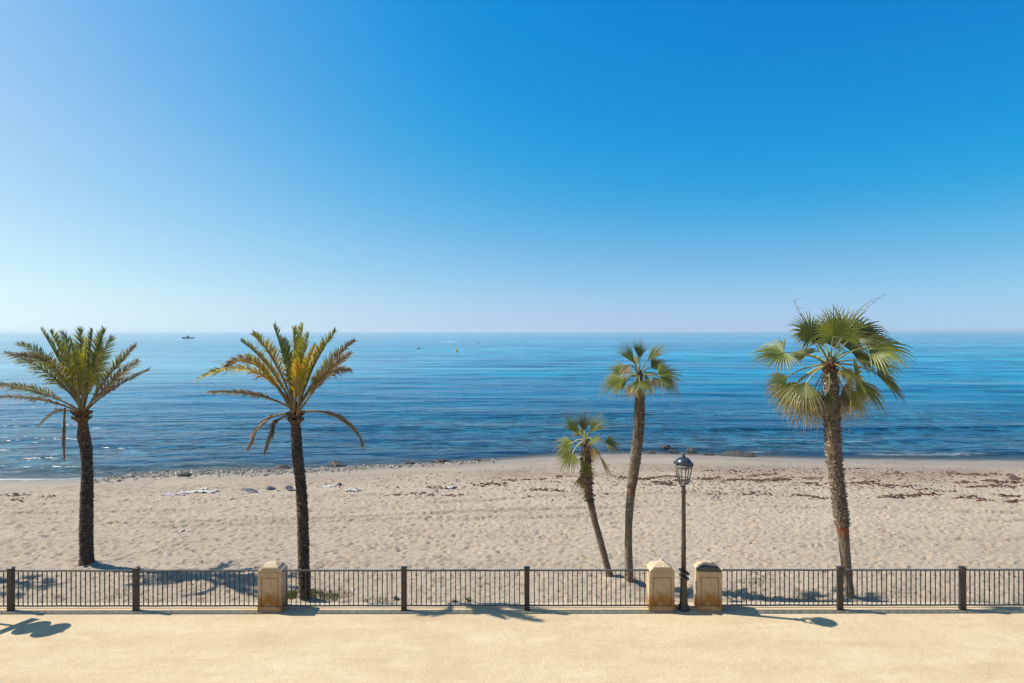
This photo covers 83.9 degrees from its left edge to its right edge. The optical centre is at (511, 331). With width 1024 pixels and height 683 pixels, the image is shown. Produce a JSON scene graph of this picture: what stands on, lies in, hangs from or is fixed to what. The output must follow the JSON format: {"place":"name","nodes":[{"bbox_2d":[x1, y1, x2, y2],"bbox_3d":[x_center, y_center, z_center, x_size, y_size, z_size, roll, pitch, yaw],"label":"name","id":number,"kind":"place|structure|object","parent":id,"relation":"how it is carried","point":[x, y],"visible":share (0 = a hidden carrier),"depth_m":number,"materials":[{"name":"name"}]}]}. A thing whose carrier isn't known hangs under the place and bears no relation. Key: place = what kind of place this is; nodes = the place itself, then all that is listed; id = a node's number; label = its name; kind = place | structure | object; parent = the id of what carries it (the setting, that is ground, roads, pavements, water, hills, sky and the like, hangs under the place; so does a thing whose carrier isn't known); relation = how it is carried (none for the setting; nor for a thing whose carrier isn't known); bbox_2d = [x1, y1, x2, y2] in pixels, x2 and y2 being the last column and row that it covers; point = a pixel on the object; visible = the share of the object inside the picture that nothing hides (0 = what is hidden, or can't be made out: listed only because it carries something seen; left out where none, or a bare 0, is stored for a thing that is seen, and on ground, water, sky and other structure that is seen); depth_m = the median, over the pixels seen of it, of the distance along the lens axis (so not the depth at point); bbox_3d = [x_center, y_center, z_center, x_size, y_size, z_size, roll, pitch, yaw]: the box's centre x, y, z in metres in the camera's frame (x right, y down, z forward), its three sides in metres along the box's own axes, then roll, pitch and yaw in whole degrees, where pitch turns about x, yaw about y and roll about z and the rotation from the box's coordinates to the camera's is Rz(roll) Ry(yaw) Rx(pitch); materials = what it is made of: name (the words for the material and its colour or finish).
{"place":"outdoors","nodes":[
{"label":"outdoors","id":0,"kind":"place"},
{"bbox_2d":[0,452,1023,602],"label":"beach sand","id":1,"kind":"structure","parent":0,"point":[757,532],"depth_m":20.59,"materials":[{"name":"beige sand"}]},
{"bbox_2d":[0,325,150,566],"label":"date palm","id":2,"kind":"object","parent":1,"relation":"on","point":[82,372],"visible":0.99,"depth_m":17.06,"materials":[{"name":"green plant"}]},
{"bbox_2d":[161,492,187,495],"bbox_3d":[-15.473,7.484,26.212,1.017,0.147,0.584,0,0,0],"label":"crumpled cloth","id":3,"kind":"object","parent":1,"relation":"on","point":[170,493],"visible":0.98,"depth_m":26.12,"materials":[{"name":"white fabric"}]},
{"bbox_2d":[179,489,218,492],"bbox_3d":[-14.652,7.486,26.576,1.818,0.182,0.516,0,0,0],"label":"crumpled sheet","id":4,"kind":"object","parent":1,"relation":"on","point":[207,491],"visible":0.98,"depth_m":26.60,"materials":[{"name":"white plastic"}]},
{"bbox_2d":[240,488,256,491],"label":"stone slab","id":5,"kind":"structure","parent":1,"relation":"on","point":[246,489],"depth_m":26.91,"materials":[{"name":"grey stone"}]},
{"bbox_2d":[266,486,275,489],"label":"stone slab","id":6,"kind":"structure","parent":1,"relation":"on","point":[270,488],"depth_m":27.12,"materials":[{"name":"grey stone"}]},
{"bbox_2d":[194,321,364,599],"bbox_3d":[-6.020,3.517,14.862,4.578,7.568,2.124,0,0,0],"label":"date palm","id":7,"kind":"object","parent":1,"relation":"on","point":[298,368],"visible":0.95,"depth_m":14.59,"materials":[{"name":"green plant"}]},
{"bbox_2d":[93,457,498,482],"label":"pebbles","id":8,"kind":"object","parent":1,"relation":"on","point":[176,472],"visible":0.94,"depth_m":32.77,"materials":[{"name":"grey gravel"}]},
{"bbox_2d":[177,471,191,476],"bbox_3d":[-17.893,7.869,31.159,0.834,0.404,0.579,2,1,5],"label":"rock","id":9,"kind":"object","parent":8,"relation":"on","point":[184,474],"visible":0.62,"depth_m":30.96,"materials":[{"name":"grey stone"}]},
{"bbox_2d":[345,488,359,491],"bbox_3d":[-7.447,7.436,26.649,0.676,0.146,0.410,0,0,0],"label":"plastic scrap","id":10,"kind":"object","parent":1,"relation":"on","point":[351,490],"visible":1,"depth_m":26.55,"materials":[{"name":"white plastic"}]},
{"bbox_2d":[0,460,1023,507],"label":"seaweed","id":11,"kind":"object","parent":1,"relation":"on","point":[920,493],"visible":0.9,"depth_m":27.72,"materials":[{"name":"brown plant"}]},
{"bbox_2d":[553,409,621,576],"bbox_3d":[2.068,4.775,15.993,1.883,5.173,1.462,0,0,28],"label":"fan palm","id":12,"kind":"object","parent":1,"relation":"on","point":[584,481],"visible":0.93,"depth_m":15.88,"materials":[{"name":"green plant"}]},
{"bbox_2d":[597,337,683,582],"bbox_3d":[3.625,3.757,15.851,2.524,7.232,1.778,0,0,0],"label":"fan palm","id":13,"kind":"object","parent":1,"relation":"on","point":[637,389],"visible":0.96,"depth_m":15.57,"materials":[{"name":"green plant"}]},
{"bbox_2d":[749,293,918,597],"bbox_3d":[8.407,3.152,15.062,4.288,8.364,2.425,0,0,0],"label":"fan palm","id":14,"kind":"object","parent":1,"relation":"on","point":[849,333],"visible":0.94,"depth_m":14.71,"materials":[{"name":"green plant"}]},
{"bbox_2d":[0,331,1023,480],"bbox_3d":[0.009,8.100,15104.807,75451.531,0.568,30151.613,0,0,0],"label":"sea","id":15,"kind":"structure","parent":0,"point":[393,397],"depth_m":64.12,"materials":[{"name":"liquid"}]},
{"bbox_2d":[272,464,290,469],"bbox_3d":[-13.674,8.178,33.784,1.186,0.505,0.782,-1,4,-13],"label":"rock","id":16,"kind":"object","parent":15,"relation":"in","point":[283,466],"visible":0.48,"depth_m":33.66,"materials":[{"name":"grey stone"}]},
{"bbox_2d":[327,460,346,466],"bbox_3d":[-10.611,8.180,34.662,1.447,0.482,1.032,9,4,15],"label":"rock","id":17,"kind":"object","parent":15,"relation":"in","point":[336,463],"visible":0.59,"depth_m":34.50,"materials":[{"name":"grey stone"}]},
{"bbox_2d":[430,458,450,462],"bbox_3d":[-4.473,8.175,35.531,1.040,0.458,1.121,0,0,39],"label":"rock","id":18,"kind":"object","parent":15,"relation":"in","point":[443,460],"visible":0.54,"depth_m":35.32,"materials":[{"name":"grey stone"}]},
{"bbox_2d":[646,450,655,453],"bbox_3d":[9.283,8.165,38.124,0.642,0.420,0.476,1,5,12],"label":"rock","id":19,"kind":"object","parent":15,"relation":"in","point":[651,452],"visible":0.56,"depth_m":38.00,"materials":[{"name":"grey stone"}]},
{"bbox_2d":[661,445,670,448],"bbox_3d":[10.621,8.159,39.404,0.982,0.546,0.694,-6,4,8],"label":"rock","id":20,"kind":"object","parent":15,"relation":"in","point":[666,447],"visible":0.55,"depth_m":39.25,"materials":[{"name":"grey stone"}]},
{"bbox_2d":[686,448,699,453],"bbox_3d":[12.259,8.138,38.582,0.878,0.447,0.703,0,0,-10],"label":"rock","id":21,"kind":"object","parent":15,"relation":"in","point":[691,450],"visible":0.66,"depth_m":38.37,"materials":[{"name":"grey stone"}]},
{"bbox_2d":[716,450,756,456],"bbox_3d":[14.541,8.149,37.288,2.874,0.397,2.090,-8,4,-2],"label":"rock","id":22,"kind":"object","parent":15,"relation":"in","point":[736,453],"visible":0.57,"depth_m":37.15,"materials":[{"name":"grey stone"}]},
{"bbox_2d":[0,608,1023,682],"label":"path","id":23,"kind":"structure","parent":0,"point":[556,645],"depth_m":11.78,"materials":[{"name":"beige concrete"}]},
{"bbox_2d":[0,566,258,611],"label":"iron fence","id":24,"kind":"object","parent":23,"relation":"on","point":[135,605],"visible":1,"depth_m":13.28,"materials":[{"name":"metal"}]},
{"bbox_2d":[257,561,287,611],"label":"stone pillar","id":25,"kind":"structure","parent":23,"relation":"on","point":[271,586],"depth_m":13.19,"materials":[{"name":"beige stone"}]},
{"bbox_2d":[283,566,648,610],"bbox_3d":[-1.084,6.016,13.290,8.576,1.070,0.116,0,0,0],"label":"iron fence","id":26,"kind":"object","parent":23,"relation":"on","point":[526,570],"visible":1,"depth_m":13.28,"materials":[{"name":"metal"}]},
{"bbox_2d":[646,561,674,611],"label":"stone pillar","id":27,"kind":"structure","parent":23,"relation":"on","point":[660,586],"depth_m":13.19,"materials":[{"name":"beige stone"}]},
{"bbox_2d":[674,453,692,611],"bbox_3d":[4.011,4.676,13.320,0.430,3.680,0.460,0,0,0],"label":"street lamp","id":28,"kind":"object","parent":23,"relation":"on","point":[684,462],"visible":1,"depth_m":13.27,"materials":[{"name":"metal"}]},
{"bbox_2d":[693,561,721,611],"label":"stone pillar","id":29,"kind":"structure","parent":23,"relation":"on","point":[707,586],"depth_m":13.20,"materials":[{"name":"beige stone"}]},
{"bbox_2d":[722,566,1023,610],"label":"iron fence","id":30,"kind":"object","parent":23,"relation":"on","point":[962,604],"visible":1,"depth_m":13.28,"materials":[{"name":"metal"}]},
{"bbox_2d":[0,0,1023,331],"label":"sky","id":31,"kind":"structure","parent":0,"point":[166,165],"materials":[{"name":"blue"}]},
{"bbox_3d":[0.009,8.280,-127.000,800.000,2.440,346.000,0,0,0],"label":"ground","id":32,"kind":"structure","parent":0,"visible":0},
{"bbox_2d":[0,602,1023,608],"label":"kerb","id":33,"kind":"structure","parent":32,"relation":"on","point":[691,605],"depth_m":13.42,"materials":[{"name":"stone"}]}
]}

